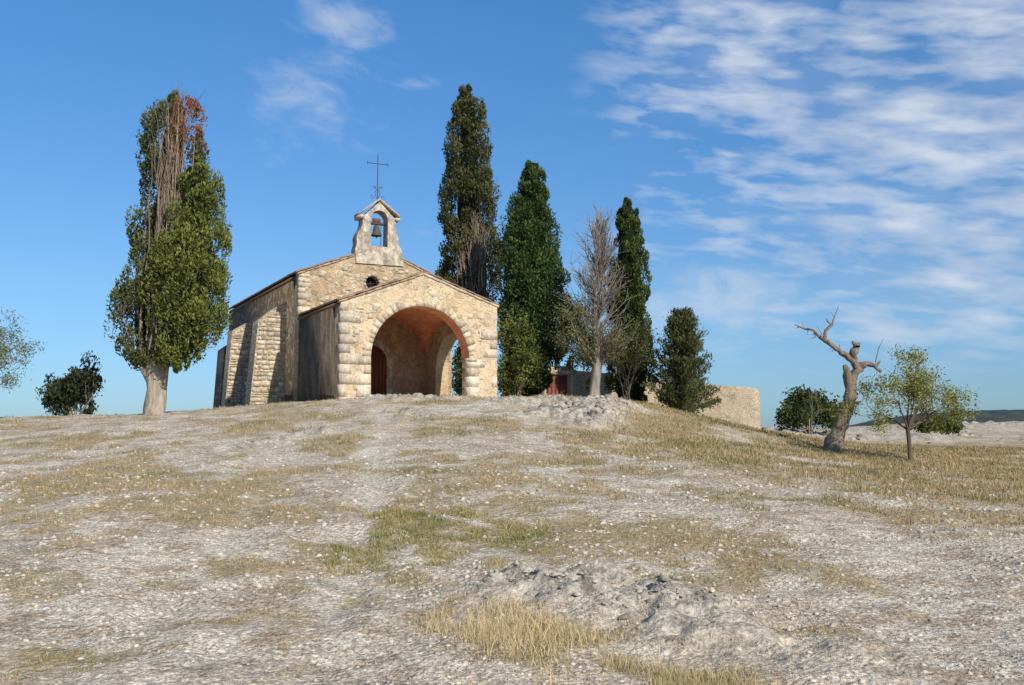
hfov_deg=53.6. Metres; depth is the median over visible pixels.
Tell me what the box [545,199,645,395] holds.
half dead cypress tree
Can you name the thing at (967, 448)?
hillside grass
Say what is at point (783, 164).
sky
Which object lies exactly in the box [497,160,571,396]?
cypress tree
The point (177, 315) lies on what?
cypress tree
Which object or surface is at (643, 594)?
limestone outcrop
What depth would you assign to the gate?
45.25 m
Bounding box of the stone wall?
[503,366,760,429]
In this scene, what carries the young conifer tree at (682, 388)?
on the ground at (674, 621)
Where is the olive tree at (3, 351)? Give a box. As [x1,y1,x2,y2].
[0,309,46,392]
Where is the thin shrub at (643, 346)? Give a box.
[590,317,663,399]
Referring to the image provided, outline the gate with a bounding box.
[547,376,565,395]
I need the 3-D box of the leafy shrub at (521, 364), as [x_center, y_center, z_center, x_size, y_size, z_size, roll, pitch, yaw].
[0.356,0.575,41.286,2.490,3.999,2.072,-1,-5,17]
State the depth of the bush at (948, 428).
59.81 m
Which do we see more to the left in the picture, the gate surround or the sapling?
the gate surround
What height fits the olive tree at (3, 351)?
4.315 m
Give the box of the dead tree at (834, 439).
[794,308,883,452]
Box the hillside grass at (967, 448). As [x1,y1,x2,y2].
[531,392,1023,571]
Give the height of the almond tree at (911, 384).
3.520 m
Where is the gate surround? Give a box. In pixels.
[542,370,573,395]
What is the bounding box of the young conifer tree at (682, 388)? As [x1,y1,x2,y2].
[638,307,721,413]
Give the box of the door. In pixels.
[371,345,385,394]
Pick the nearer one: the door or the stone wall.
the door
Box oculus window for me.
[366,277,375,287]
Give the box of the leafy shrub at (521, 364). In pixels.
[497,309,550,396]
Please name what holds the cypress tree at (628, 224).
on the ground at (674, 621)
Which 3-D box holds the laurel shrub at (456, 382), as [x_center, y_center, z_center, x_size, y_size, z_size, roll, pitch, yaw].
[-2.237,1.370,45.374,1.366,3.312,1.511,2,-5,-27]
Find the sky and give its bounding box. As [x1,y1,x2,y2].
[0,0,1023,428]
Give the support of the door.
in the stone chapel
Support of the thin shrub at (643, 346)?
on the ground at (674, 621)
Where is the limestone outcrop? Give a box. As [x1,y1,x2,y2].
[335,393,1023,618]
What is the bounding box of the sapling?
[808,384,823,441]
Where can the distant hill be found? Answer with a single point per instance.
(1003, 415)
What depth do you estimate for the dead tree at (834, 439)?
29.91 m
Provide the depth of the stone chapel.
42.48 m
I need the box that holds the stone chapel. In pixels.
[213,159,500,407]
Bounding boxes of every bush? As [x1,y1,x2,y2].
[35,350,105,415]
[773,384,840,433]
[910,415,966,435]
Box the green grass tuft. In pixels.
[289,503,554,617]
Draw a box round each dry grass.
[0,393,1023,684]
[391,586,816,684]
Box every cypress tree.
[102,77,232,414]
[434,83,508,301]
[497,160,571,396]
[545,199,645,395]
[603,196,656,401]
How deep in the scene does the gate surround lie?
45.22 m
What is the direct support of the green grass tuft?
on the ground at (674, 621)
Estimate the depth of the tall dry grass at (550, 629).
7.20 m
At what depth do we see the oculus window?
43.47 m
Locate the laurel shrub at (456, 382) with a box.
[451,342,461,395]
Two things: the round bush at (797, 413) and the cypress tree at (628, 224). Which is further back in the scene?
the round bush at (797, 413)
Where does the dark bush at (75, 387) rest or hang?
on the ground at (674, 621)
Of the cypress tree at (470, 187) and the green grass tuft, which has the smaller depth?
the green grass tuft
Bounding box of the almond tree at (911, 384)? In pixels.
[827,341,981,460]
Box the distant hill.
[849,409,1023,426]
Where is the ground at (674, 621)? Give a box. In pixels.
[0,393,1023,684]

